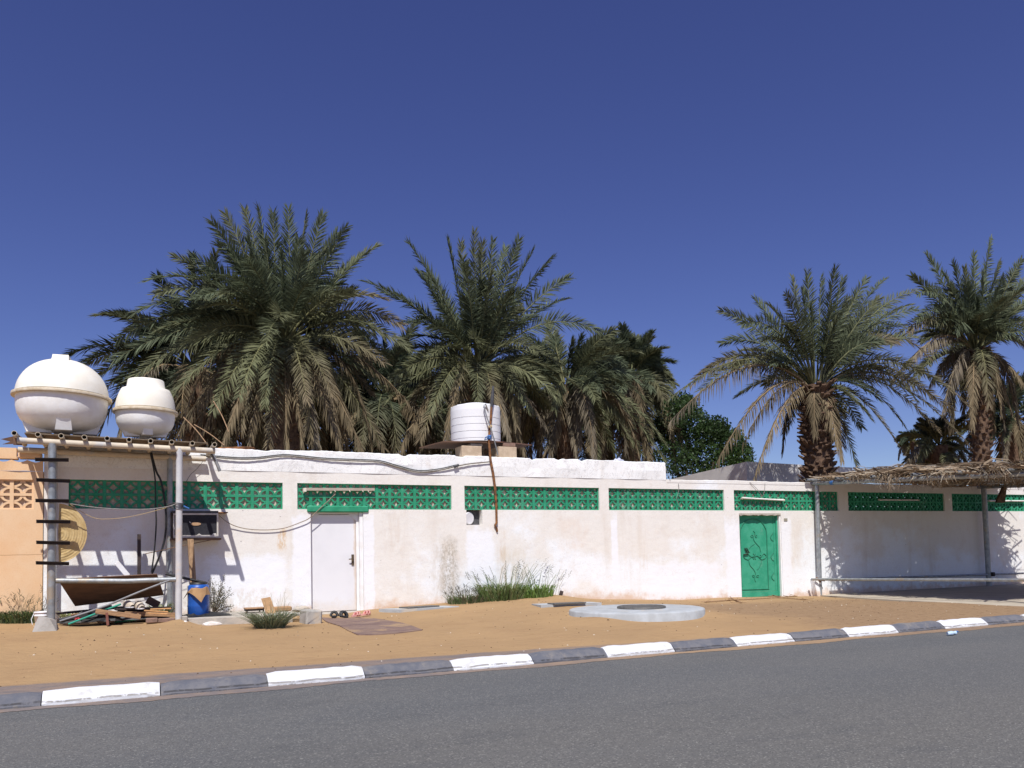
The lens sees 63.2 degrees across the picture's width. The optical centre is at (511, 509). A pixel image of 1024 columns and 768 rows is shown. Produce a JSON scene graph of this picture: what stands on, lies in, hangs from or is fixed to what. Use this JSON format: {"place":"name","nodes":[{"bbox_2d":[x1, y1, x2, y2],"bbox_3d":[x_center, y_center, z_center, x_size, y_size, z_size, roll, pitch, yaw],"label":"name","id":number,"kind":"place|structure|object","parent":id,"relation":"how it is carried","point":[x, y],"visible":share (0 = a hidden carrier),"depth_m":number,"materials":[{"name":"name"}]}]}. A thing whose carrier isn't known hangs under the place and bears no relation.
{"place":"outdoors","nodes":[
{"label":"outdoors","id":0,"kind":"place"},
{"bbox_2d":[243,607,263,612],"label":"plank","id":1,"kind":"object","parent":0,"point":[247,609],"visible":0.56,"depth_m":15.11,"materials":[{"name":"beige wood"}]},
{"bbox_2d":[274,606,291,611],"bbox_3d":[-4.249,1.829,15.366,0.322,0.086,0.200,1,-4,-32],"label":"cardboard box","id":2,"kind":"object","parent":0,"point":[283,608],"visible":0.62,"depth_m":15.30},
{"bbox_2d":[0,625,1023,767],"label":"road","id":3,"kind":"structure","parent":0,"point":[935,700],"depth_m":6.80,"materials":[{"name":"asphalt"}]},
{"bbox_2d":[0,692,41,709],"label":"kerb stone","id":4,"kind":"object","parent":3,"relation":"on","point":[21,700],"visible":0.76,"depth_m":7.73,"materials":[{"name":"grey paint"}]},
{"bbox_2d":[41,682,159,705],"bbox_3d":[-3.959,1.798,8.044,1.018,0.184,0.193,0,-3,-25],"label":"kerb stone","id":5,"kind":"object","parent":3,"relation":"on","point":[85,694],"visible":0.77,"depth_m":8.00,"materials":[{"name":"white paint"}]},
{"bbox_2d":[160,674,267,695],"bbox_3d":[-3.030,1.812,8.485,1.018,0.184,0.192,0,-3,-25],"label":"kerb stone","id":6,"kind":"object","parent":3,"relation":"on","point":[212,684],"visible":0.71,"depth_m":8.45,"materials":[{"name":"grey paint"}]},
{"bbox_2d":[266,666,364,686],"bbox_3d":[-2.099,1.802,8.920,1.018,0.183,0.195,0,-3,-25],"label":"kerb stone","id":7,"kind":"object","parent":3,"relation":"on","point":[293,677],"visible":0.8,"depth_m":8.88,"materials":[{"name":"white paint"}]},
{"bbox_2d":[362,660,452,677],"bbox_3d":[-1.167,1.816,9.354,1.018,0.183,0.193,0,-3,-25],"label":"kerb stone","id":8,"kind":"object","parent":3,"relation":"on","point":[400,669],"visible":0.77,"depth_m":9.31,"materials":[{"name":"grey paint"}]},
{"bbox_2d":[449,654,533,670],"bbox_3d":[-0.234,1.818,9.786,1.018,0.183,0.191,0,-3,-25],"label":"kerb stone","id":9,"kind":"object","parent":3,"relation":"on","point":[482,662],"visible":0.77,"depth_m":9.74,"materials":[{"name":"white paint"}]},
{"bbox_2d":[0,622,1023,712],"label":"gutter sand","id":10,"kind":"structure","parent":3,"relation":"on","point":[281,687],"depth_m":9.57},
{"bbox_2d":[528,647,606,663],"bbox_3d":[0.692,1.815,10.233,1.018,0.184,0.192,0,-3,-25],"label":"kerb stone","id":11,"kind":"object","parent":3,"relation":"on","point":[560,655],"visible":0.77,"depth_m":10.19,"materials":[{"name":"grey paint"}]},
{"bbox_2d":[600,642,674,657],"bbox_3d":[1.621,1.816,10.672,1.018,0.183,0.192,0,-3,-25],"label":"kerb stone","id":12,"kind":"object","parent":3,"relation":"on","point":[635,649],"visible":0.78,"depth_m":10.62,"materials":[{"name":"white paint"}]},
{"bbox_2d":[668,638,737,651],"bbox_3d":[2.555,1.825,11.102,1.018,0.184,0.192,0,-3,-25],"label":"kerb stone","id":13,"kind":"object","parent":3,"relation":"on","point":[697,644],"visible":0.76,"depth_m":11.05,"materials":[{"name":"grey paint"}]},
{"bbox_2d":[730,633,794,645],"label":"kerb stone","id":14,"kind":"object","parent":3,"relation":"on","point":[748,640],"visible":0.73,"depth_m":11.50,"materials":[{"name":"white paint"}]},
{"bbox_2d":[787,628,848,641],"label":"kerb stone","id":15,"kind":"object","parent":3,"relation":"on","point":[832,633],"visible":0.77,"depth_m":11.93,"materials":[{"name":"grey paint"}]},
{"bbox_2d":[841,625,898,636],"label":"kerb stone","id":16,"kind":"object","parent":3,"relation":"on","point":[868,630],"visible":0.76,"depth_m":12.36,"materials":[{"name":"white paint"}]},
{"bbox_2d":[892,621,944,632],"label":"kerb stone","id":17,"kind":"object","parent":3,"relation":"on","point":[916,626],"visible":0.73,"depth_m":12.81,"materials":[{"name":"grey paint"}]},
{"bbox_2d":[936,618,987,628],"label":"kerb stone","id":18,"kind":"object","parent":3,"relation":"on","point":[958,623],"visible":0.72,"depth_m":13.24,"materials":[{"name":"white paint"}]},
{"bbox_2d":[981,615,1023,624],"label":"kerb stone","id":19,"kind":"object","parent":3,"relation":"on","point":[1001,619],"visible":0.71,"depth_m":13.68,"materials":[{"name":"grey paint"}]},
{"bbox_2d":[0,591,1023,693],"bbox_3d":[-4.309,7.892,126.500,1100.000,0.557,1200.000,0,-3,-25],"label":"ground","id":20,"kind":"structure","parent":0,"point":[53,663],"depth_m":12.00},
{"bbox_2d":[0,447,43,612],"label":"boundary wall","id":21,"kind":"structure","parent":20,"relation":"on","point":[21,513],"depth_m":14.30,"materials":[{"name":"orange paint"}]},
{"bbox_2d":[0,586,57,623],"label":"bush","id":22,"kind":"object","parent":20,"relation":"on","point":[19,617],"visible":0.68,"depth_m":14.03,"materials":[{"name":"green plant"}]},
{"bbox_2d":[31,611,46,624],"bbox_3d":[-7.545,1.745,13.346,0.283,0.225,0.282,0,-3,-25],"label":"pipe","id":23,"kind":"object","parent":20,"relation":"on","point":[36,614],"visible":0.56,"depth_m":13.26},
{"bbox_2d":[32,616,58,631],"bbox_3d":[-7.200,1.762,12.848,0.360,0.265,0.250,0,-3,-25],"label":"concrete lump","id":24,"kind":"object","parent":20,"relation":"on","point":[43,623],"visible":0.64,"depth_m":12.77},
{"bbox_2d":[57,611,123,623],"bbox_3d":[-6.940,1.749,13.657,1.089,0.182,0.442,0,-3,-25],"label":"plastic sheet","id":25,"kind":"object","parent":20,"relation":"on","point":[98,617],"visible":0.67,"depth_m":13.59,"materials":[{"name":"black plastic"}]},
{"bbox_2d":[56,606,123,614],"bbox_3d":[-7.118,1.704,14.134,1.101,0.082,0.180,1,-4,-36],"label":"plank","id":26,"kind":"object","parent":25,"relation":"on","point":[69,612],"visible":0.42,"depth_m":13.93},
{"bbox_2d":[95,609,140,618],"bbox_3d":[-6.481,1.717,13.702,0.687,0.205,0.070,0,-3,-27],"label":"plank","id":27,"kind":"object","parent":25,"relation":"on","point":[119,614],"visible":1,"depth_m":13.68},
{"bbox_2d":[68,603,120,624],"bbox_3d":[-6.787,1.697,13.543,0.807,0.303,0.032,2,-4,-43],"label":"green pipe","id":28,"kind":"object","parent":20,"relation":"on","point":[80,619],"visible":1,"depth_m":13.47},
{"bbox_2d":[11,431,216,619],"bbox_3d":[-6.761,0.483,14.283,3.117,3.408,1.471,0,-3,-25],"label":"tank stand","id":29,"kind":"object","parent":20,"relation":"on","point":[50,443],"visible":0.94,"depth_m":14.05,"materials":[{"name":"grey metal"}]},
{"bbox_2d":[2,436,21,444],"bbox_3d":[-8.044,-1.115,13.375,0.295,0.143,0.073,1,-3,-32],"label":"torn board","id":30,"kind":"object","parent":29,"relation":"attached to","point":[13,440],"visible":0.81,"depth_m":13.37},
{"bbox_2d":[10,354,111,435],"bbox_3d":[-7.699,-1.949,14.253,1.537,1.312,1.538,0,-3,-25],"label":"water tank","id":31,"kind":"object","parent":29,"relation":"on","point":[60,393],"visible":0.99,"depth_m":13.75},
{"bbox_2d":[58,504,86,561],"bbox_3d":[-7.199,0.381,13.636,0.424,0.957,0.043,1,-3,-32],"label":"straw mat","id":32,"kind":"object","parent":29,"relation":"hanging from","point":[74,532],"visible":0.91,"depth_m":13.61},
{"bbox_2d":[60,574,163,605],"bbox_3d":[-6.738,1.356,14.051,1.612,0.522,0.629,0,-3,-25],"label":"plywood board","id":33,"kind":"object","parent":29,"relation":"on","point":[79,594],"visible":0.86,"depth_m":14.03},
{"bbox_2d":[115,561,129,574],"bbox_3d":[-6.790,1.036,14.495,0.246,0.289,0.030,0,-3,-25],"label":"plank","id":34,"kind":"object","parent":33,"relation":"on","point":[121,568],"visible":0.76,"depth_m":14.48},
{"bbox_2d":[137,534,140,574],"bbox_3d":[-6.656,0.801,14.850,0.061,0.730,0.075,0,-3,-25],"label":"plank","id":35,"kind":"object","parent":33,"relation":"on","point":[138,554],"visible":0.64,"depth_m":14.82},
{"bbox_2d":[59,580,169,621],"bbox_3d":[-6.508,1.488,13.682,1.643,0.632,0.034,0,-3,-25],"label":"conduit","id":36,"kind":"object","parent":29,"relation":"attached to","point":[106,605],"visible":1,"depth_m":13.65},
{"bbox_2d":[67,503,176,509],"bbox_3d":[-6.551,-0.086,13.714,1.908,0.174,0.014,0,-3,-25],"label":"clothes line","id":37,"kind":"object","parent":29,"relation":"attached to","point":[122,509],"visible":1,"depth_m":13.77,"materials":[{"name":"fabric"}]},
{"bbox_2d":[112,377,177,438],"bbox_3d":[-6.520,-1.800,14.799,1.078,1.020,1.078,0,-3,-25],"label":"water tank","id":38,"kind":"object","parent":29,"relation":"on","point":[144,408],"visible":1,"depth_m":14.45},
{"bbox_2d":[149,452,156,572],"bbox_3d":[-6.385,0.044,14.804,0.125,2.146,0.026,0,-3,-25],"label":"hose","id":39,"kind":"object","parent":29,"relation":"hanging from","point":[155,513],"visible":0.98,"depth_m":14.81,"materials":[{"name":"black rubber"}]},
{"bbox_2d":[151,452,166,573],"bbox_3d":[-6.324,0.057,14.887,0.285,2.182,0.036,0,-3,-25],"label":"hose","id":40,"kind":"object","parent":29,"relation":"hanging from","point":[164,499],"visible":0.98,"depth_m":14.90,"materials":[{"name":"black rubber"}]},
{"bbox_2d":[210,454,220,471],"bbox_3d":[-5.556,-0.924,15.484,0.189,0.443,0.352,2,-4,-43],"label":"overflow pipe","id":41,"kind":"object","parent":29,"relation":"attached to","point":[213,456],"visible":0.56,"depth_m":15.41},
{"bbox_2d":[118,610,168,620],"bbox_3d":[-6.398,1.763,14.187,1.062,0.204,0.525,0,-3,-25],"label":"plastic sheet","id":42,"kind":"object","parent":20,"relation":"on","point":[142,617],"visible":0.28,"depth_m":14.05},
{"bbox_2d":[114,606,171,610],"bbox_3d":[-6.309,1.689,14.239,0.876,0.047,0.300,1,-3,-32],"label":"plank","id":43,"kind":"object","parent":42,"relation":"on","point":[146,608],"visible":0.82,"depth_m":14.09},
{"bbox_2d":[122,600,134,607],"bbox_3d":[-6.452,1.582,14.012,0.280,0.130,0.132,-4,-4,38],"label":"shoe","id":44,"kind":"object","parent":43,"relation":"on","point":[128,604],"visible":1,"depth_m":13.95,"materials":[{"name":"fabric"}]},
{"bbox_2d":[134,600,144,608],"bbox_3d":[-6.283,1.601,14.035,0.143,0.140,0.290,1,-4,-42],"label":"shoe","id":45,"kind":"object","parent":43,"relation":"on","point":[139,604],"visible":0.99,"depth_m":13.97,"materials":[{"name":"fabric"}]},
{"bbox_2d":[125,611,174,616],"bbox_3d":[-6.120,1.767,14.074,0.793,0.128,0.080,0,-3,-22],"label":"plank","id":46,"kind":"object","parent":42,"relation":"on","point":[169,614],"visible":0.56,"depth_m":14.06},
{"bbox_2d":[145,596,160,606],"bbox_3d":[-6.263,1.617,14.514,0.255,0.222,0.030,1,-4,-40],"label":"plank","id":47,"kind":"object","parent":42,"relation":"on","point":[151,601],"visible":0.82,"depth_m":14.50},
{"bbox_2d":[144,602,174,612],"bbox_3d":[-6.254,1.782,14.905,0.746,0.258,0.565,-2,-3,6],"label":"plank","id":48,"kind":"object","parent":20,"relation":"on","point":[170,605],"visible":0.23,"depth_m":14.96,"materials":[{"name":"brown wood"}]},
{"bbox_2d":[61,246,269,449],"bbox_3d":[-10.193,-2.641,26.181,7.652,10.729,6.249,0,-3,-25],"label":"date palm","id":49,"kind":"object","parent":20,"relation":"on","point":[170,369],"visible":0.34,"depth_m":25.27,"materials":[{"name":"green plant"}]},
{"bbox_2d":[158,618,174,622],"bbox_3d":[-5.796,1.852,13.956,0.257,0.071,0.110,0,-3,-25],"label":"brick","id":50,"kind":"object","parent":20,"relation":"on","point":[161,620],"visible":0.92,"depth_m":13.90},
{"bbox_2d":[202,621,221,625],"bbox_3d":[-5.105,1.948,14.106,0.370,0.126,0.126,0,-3,-25],"label":"lime lump","id":51,"kind":"object","parent":20,"relation":"on","point":[210,623],"visible":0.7,"depth_m":14.07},
{"bbox_2d":[182,610,292,624],"bbox_3d":[-4.901,2.050,14.918,1.950,0.366,1.710,0,-3,-25],"label":"concrete ledge","id":52,"kind":"object","parent":20,"relation":"on","point":[224,620],"visible":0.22,"depth_m":14.26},
{"bbox_2d":[187,539,195,581],"bbox_3d":[-5.732,1.212,14.944,0.307,1.377,0.127,-4,-4,42],"label":"wooden prop","id":53,"kind":"object","parent":52,"relation":"on","point":[191,558],"visible":0.64,"depth_m":14.95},
{"bbox_2d":[187,582,208,616],"bbox_3d":[-5.480,1.560,14.538,0.367,0.590,0.367,0,-3,-25],"label":"barrel","id":54,"kind":"object","parent":52,"relation":"on","point":[195,605],"visible":0.84,"depth_m":14.40,"materials":[{"name":"blue plastic"}]},
{"bbox_2d":[165,573,207,582],"bbox_3d":[-5.678,1.201,14.517,0.692,0.226,0.044,0,-3,-18],"label":"black pole","id":55,"kind":"object","parent":54,"relation":"on","point":[185,578],"visible":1,"depth_m":14.51,"materials":[{"name":"metal"}]},
{"bbox_2d":[183,587,209,601],"bbox_3d":[-5.455,1.444,14.485,0.366,0.325,0.376,-3,-4,36],"label":"cloth","id":56,"kind":"object","parent":54,"relation":"on","point":[199,594],"visible":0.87,"depth_m":14.34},
{"bbox_2d":[182,611,231,617],"bbox_3d":[-5.376,1.819,14.537,0.932,0.081,0.578,0,-3,-25],"label":"plastic sheet","id":57,"kind":"object","parent":52,"relation":"on","point":[210,613],"visible":0.74,"depth_m":14.41,"materials":[{"name":"grey plastic"}]},
{"bbox_2d":[208,574,233,611],"bbox_3d":[-5.377,1.535,15.286,0.552,0.751,0.480,0,-3,-25],"label":"shrub","id":58,"kind":"object","parent":52,"relation":"on","point":[213,607],"visible":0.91,"depth_m":15.25,"materials":[{"name":"green plant"}]},
{"bbox_2d":[261,597,275,612],"bbox_3d":[-4.368,1.742,14.936,0.165,0.339,0.349,1,-4,-35],"label":"leaning board","id":59,"kind":"object","parent":52,"relation":"on","point":[267,600],"visible":0.64,"depth_m":14.97,"materials":[{"name":"brown wood"}]},
{"bbox_2d":[103,202,418,453],"bbox_3d":[-6.753,-3.217,23.299,6.151,11.432,7.508,-3,-4,37],"label":"date palm","id":60,"kind":"object","parent":20,"relation":"on","point":[281,368],"visible":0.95,"depth_m":22.40,"materials":[{"name":"green plant"}]},
{"bbox_2d":[225,590,316,628],"bbox_3d":[-3.954,1.610,13.583,1.778,0.654,1.427,0,-3,-25],"label":"grass tuft","id":61,"kind":"object","parent":20,"relation":"on","point":[271,621],"visible":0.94,"depth_m":13.41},
{"bbox_2d":[206,350,345,451],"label":"date palm","id":62,"kind":"object","parent":20,"relation":"on","point":[210,440],"visible":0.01,"depth_m":28.33,"materials":[{"name":"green plant"}]},
{"bbox_2d":[292,605,309,611],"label":"stone","id":63,"kind":"object","parent":20,"relation":"on","point":[295,608],"visible":0.6,"depth_m":15.81,"materials":[{"name":"stone"}]},
{"bbox_2d":[299,609,321,623],"bbox_3d":[-3.485,1.876,14.409,0.304,0.313,0.360,1,-4,-34],"label":"step block","id":64,"kind":"object","parent":20,"relation":"on","point":[314,616],"depth_m":14.27,"materials":[{"name":"concrete"}]},
{"bbox_2d":[242,340,419,455],"bbox_3d":[-5.869,-1.778,29.715,7.246,9.187,6.740,-1,-3,2],"label":"date palm","id":65,"kind":"object","parent":20,"relation":"on","point":[332,445],"visible":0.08,"depth_m":28.64,"materials":[{"name":"green plant"}]},
{"bbox_2d":[322,617,421,634],"bbox_3d":[-2.421,1.929,14.000,1.138,0.084,3.288,0,-3,-25],"label":"rug","id":66,"kind":"object","parent":20,"relation":"on","point":[363,626],"visible":0.98,"depth_m":13.53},
{"bbox_2d":[302,317,460,454],"bbox_3d":[-4.359,-2.124,29.841,6.733,9.826,6.210,0,-3,-25],"label":"date palm","id":67,"kind":"object","parent":20,"relation":"on","point":[391,407],"visible":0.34,"depth_m":28.73,"materials":[{"name":"green plant"}]},
{"bbox_2d":[379,605,458,612],"bbox_3d":[-1.808,2.066,16.300,1.508,0.344,0.514,0,-3,-25],"label":"inspection cover","id":68,"kind":"object","parent":20,"relation":"on","point":[408,609],"visible":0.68,"depth_m":16.14,"materials":[{"name":"paint"}]},
{"bbox_2d":[373,354,504,454],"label":"date palm","id":69,"kind":"object","parent":20,"relation":"on","point":[444,412],"visible":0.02,"depth_m":32.17,"materials":[{"name":"green plant"}]},
{"bbox_2d":[440,583,486,603],"bbox_3d":[-0.946,1.732,17.339,1.196,0.449,0.910,0,-3,-25],"label":"weed clump","id":70,"kind":"object","parent":20,"relation":"on","point":[455,599],"visible":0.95,"depth_m":17.18,"materials":[{"name":"green plant"}]},
{"bbox_2d":[358,225,605,457],"bbox_3d":[-0.779,-3.244,25.581,6.987,11.467,6.233,-2,-3,15],"label":"date palm","id":71,"kind":"object","parent":20,"relation":"on","point":[486,325],"visible":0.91,"depth_m":25.12,"materials":[{"name":"green plant"}]},
{"bbox_2d":[0,598,996,686],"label":"pebbles","id":72,"kind":"object","parent":20,"relation":"on","point":[450,632],"visible":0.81,"depth_m":12.63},
{"bbox_2d":[456,557,550,601],"bbox_3d":[-0.124,1.466,17.719,2.456,0.925,1.557,0,-3,-25],"label":"weed clump","id":73,"kind":"object","parent":20,"relation":"on","point":[496,593],"visible":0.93,"depth_m":17.45,"materials":[{"name":"green plant"}]},
{"bbox_2d":[436,339,602,459],"bbox_3d":[0.001,-2.062,32.335,6.279,9.775,7.284,-3,-3,31],"label":"date palm","id":74,"kind":"object","parent":20,"relation":"on","point":[532,440],"visible":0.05,"depth_m":31.84,"materials":[{"name":"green plant"}]},
{"bbox_2d":[43,446,1023,620],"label":"compound wall","id":75,"kind":"structure","parent":20,"relation":"on","point":[600,529],"depth_m":18.25,"materials":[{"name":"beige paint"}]},
{"bbox_2d":[145,511,227,553],"bbox_3d":[-5.956,0.414,15.255,1.422,0.777,0.508,0,-3,-25],"label":"air conditioner","id":76,"kind":"object","parent":75,"relation":"attached to","point":[199,525],"visible":0.88,"depth_m":15.23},
{"bbox_2d":[219,494,335,529],"bbox_3d":[-4.522,0.037,16.118,2.229,0.719,0.106,0,-3,-28],"label":"power cable","id":77,"kind":"object","parent":76,"relation":"hanging from","point":[280,528],"visible":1,"depth_m":16.14,"materials":[{"name":"rubber"}]},
{"bbox_2d":[218,447,254,449],"bbox_3d":[-5.394,-1.182,16.233,0.742,0.078,0.422,0,-3,-25],"label":"pipe","id":78,"kind":"object","parent":75,"relation":"on","point":[253,448],"visible":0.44,"depth_m":16.06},
{"bbox_2d":[200,454,453,470],"bbox_3d":[-3.509,-0.951,16.658,5.128,0.269,0.035,0,-3,-25],"label":"wall cable","id":79,"kind":"object","parent":75,"relation":"attached to","point":[328,458],"depth_m":16.58,"materials":[{"name":"black rubber"}]},
{"bbox_2d":[311,512,363,611],"bbox_3d":[-3.525,1.029,16.709,1.050,2.050,0.160,0,-3,-25],"label":"door","id":80,"kind":"structure","parent":75,"relation":"in","point":[336,540],"depth_m":16.72,"materials":[{"name":"white paint"}]},
{"bbox_2d":[302,488,374,491],"bbox_3d":[-3.463,-0.396,16.688,1.443,0.093,0.090,0,-3,-25],"label":"tube lamp","id":81,"kind":"object","parent":75,"relation":"attached to","point":[337,489],"visible":1,"depth_m":16.66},
{"bbox_2d":[189,455,489,472],"bbox_3d":[-3.299,-0.925,16.768,6.268,0.287,0.044,0,-3,-25],"label":"wall cable","id":82,"kind":"object","parent":75,"relation":"attached to","point":[338,460],"depth_m":16.66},
{"bbox_2d":[455,446,481,456],"bbox_3d":[-0.954,-1.257,18.228,0.465,0.238,0.400,0,-3,-25],"label":"concrete block","id":83,"kind":"object","parent":75,"relation":"on","point":[461,451],"depth_m":18.06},
{"bbox_2d":[468,443,481,446],"bbox_3d":[-0.811,-1.413,18.238,0.280,0.060,0.200,0,-3,-25],"label":"packing brick","id":84,"kind":"object","parent":83,"relation":"on","point":[474,444],"visible":0.8,"depth_m":18.14,"materials":[{"name":"concrete"}]},
{"bbox_2d":[419,441,493,448],"bbox_3d":[-1.230,-1.439,18.530,1.350,0.040,1.220,0,-3,-25],"label":"support board","id":85,"kind":"object","parent":84,"relation":"on","point":[447,445],"visible":0.86,"depth_m":18.35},
{"bbox_2d":[450,403,500,441],"bbox_3d":[-0.821,-1.926,18.731,1.120,0.885,1.120,0,-3,-25],"label":"water tank","id":86,"kind":"object","parent":85,"relation":"on","point":[469,421],"visible":0.78,"depth_m":18.23,"materials":[{"name":"white plastic"}]},
{"bbox_2d":[482,440,531,448],"bbox_3d":[-0.174,-1.477,18.985,1.250,0.033,1.200,0,-3,-25],"label":"support board","id":87,"kind":"object","parent":85,"relation":"on","point":[517,445],"visible":0.5,"depth_m":18.93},
{"bbox_2d":[466,512,473,523],"bbox_3d":[-0.936,0.183,17.977,0.060,0.270,0.270,-4,-4,45],"label":"duct cover","id":88,"kind":"object","parent":75,"relation":"attached to","point":[469,518],"visible":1,"depth_m":17.96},
{"bbox_2d":[483,386,498,531],"bbox_3d":[-0.453,-1.121,18.151,0.365,3.213,0.155,0,-3,-25],"label":"wooden pole","id":89,"kind":"object","parent":75,"relation":"attached to","point":[489,449],"visible":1,"depth_m":18.12,"materials":[{"name":"brown wood"}]},
{"bbox_2d":[491,446,516,457],"bbox_3d":[-0.178,-1.260,18.593,0.442,0.248,0.400,0,-3,-25],"label":"concrete block","id":90,"kind":"object","parent":75,"relation":"on","point":[509,452],"depth_m":18.43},
{"bbox_2d":[741,497,784,500],"bbox_3d":[6.434,-0.271,21.352,1.404,0.099,0.101,0,-3,-25],"label":"tube lamp","id":91,"kind":"object","parent":75,"relation":"attached to","point":[763,499],"visible":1,"depth_m":21.30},
{"bbox_2d":[878,499,918,500],"bbox_3d":[10.911,-0.275,23.460,1.542,0.055,0.101,0,-3,-25],"label":"tube lamp","id":92,"kind":"object","parent":75,"relation":"attached to","point":[898,499],"visible":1,"depth_m":23.41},
{"bbox_2d":[517,561,571,597],"bbox_3d":[0.612,1.498,18.172,1.358,0.834,1.180,-2,-3,8],"label":"weed clump","id":93,"kind":"object","parent":20,"relation":"on","point":[538,592],"visible":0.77,"depth_m":17.93,"materials":[{"name":"green plant"}]},
{"bbox_2d":[532,602,601,607],"bbox_3d":[1.082,1.974,16.055,1.294,0.379,0.569,0,-3,-14],"label":"inspection cover","id":94,"kind":"object","parent":20,"relation":"on","point":[545,605],"visible":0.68,"depth_m":15.90,"materials":[{"name":"paint"}]},
{"bbox_2d":[491,318,667,464],"bbox_3d":[2.120,-2.304,29.715,6.349,9.894,7.099,-2,-3,17],"label":"date palm","id":95,"kind":"object","parent":20,"relation":"on","point":[575,406],"visible":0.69,"depth_m":28.93,"materials":[{"name":"green plant"}]},
{"bbox_2d":[534,375,694,476],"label":"date palm","id":96,"kind":"object","parent":20,"relation":"on","point":[618,440],"visible":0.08,"depth_m":35.67,"materials":[{"name":"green plant"}]},
{"bbox_2d":[569,604,704,621],"bbox_3d":[2.166,1.889,14.476,2.340,0.438,2.340,0,-3,-25],"label":"manhole","id":97,"kind":"object","parent":20,"relation":"on","point":[652,612],"visible":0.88,"depth_m":13.73,"materials":[{"name":"paint"}]},
{"bbox_2d":[585,321,700,468],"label":"date palm","id":98,"kind":"object","parent":20,"relation":"on","point":[653,374],"visible":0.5,"depth_m":34.61,"materials":[{"name":"green plant"}]},
{"bbox_2d":[644,390,756,478],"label":"broadleaf tree","id":99,"kind":"object","parent":20,"relation":"on","point":[717,434],"visible":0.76,"depth_m":34.45,"materials":[{"name":"green plant"}]},
{"bbox_2d":[701,596,811,602],"bbox_3d":[5.485,2.077,19.358,3.102,0.110,1.253,0,-3,-25],"label":"concrete ledge","id":100,"kind":"object","parent":20,"relation":"on","point":[756,598],"visible":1,"depth_m":19.50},
{"bbox_2d":[670,462,851,506],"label":"building","id":101,"kind":"structure","parent":20,"relation":"on","point":[769,472],"depth_m":26.94,"materials":[{"name":"paint"}]},
{"bbox_2d":[665,263,973,481],"bbox_3d":[9.075,-2.522,25.108,12.740,9.853,3.807,0,-3,-25],"label":"date palm","id":102,"kind":"object","parent":20,"relation":"on","point":[816,404],"visible":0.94,"depth_m":24.21,"materials":[{"name":"green plant"}]},
{"bbox_2d":[893,430,920,463],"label":"date palm","id":103,"kind":"object","parent":20,"relation":"on","point":[907,447],"visible":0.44,"depth_m":55.36,"materials":[{"name":"green plant"}]},
{"bbox_2d":[820,584,1023,605],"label":"concrete pad","id":104,"kind":"object","parent":20,"relation":"on","point":[1008,595],"visible":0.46,"depth_m":20.72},
{"bbox_2d":[805,458,1023,595],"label":"thatched canopy","id":105,"kind":"object","parent":104,"relation":"on","point":[985,475],"visible":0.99,"depth_m":20.23,"materials":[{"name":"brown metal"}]},
{"bbox_2d":[995,486,1006,502],"bbox_3d":[13.843,-0.430,23.562,0.480,0.465,0.060,0,-3,-25],"label":"hanging frond","id":106,"kind":"object","parent":105,"relation":"hanging from","point":[1001,497],"visible":0.86,"depth_m":23.55,"materials":[{"name":"brown plant"}]},
{"bbox_2d":[895,414,972,466],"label":"date palm","id":107,"kind":"object","parent":20,"relation":"on","point":[927,450],"visible":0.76,"depth_m":34.25,"materials":[{"name":"green plant"}]},
{"bbox_2d":[886,234,1023,485],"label":"date palm","id":108,"kind":"object","parent":20,"relation":"on","point":[974,362],"visible":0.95,"depth_m":32.24,"materials":[{"name":"green plant"}]},
{"bbox_2d":[949,371,1023,485],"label":"date palm","id":109,"kind":"object","parent":20,"relation":"on","point":[1010,445],"visible":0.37,"depth_m":39.07,"materials":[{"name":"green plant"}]},
{"bbox_2d":[0,0,1023,506],"label":"sky","id":110,"kind":"structure","parent":0,"point":[682,160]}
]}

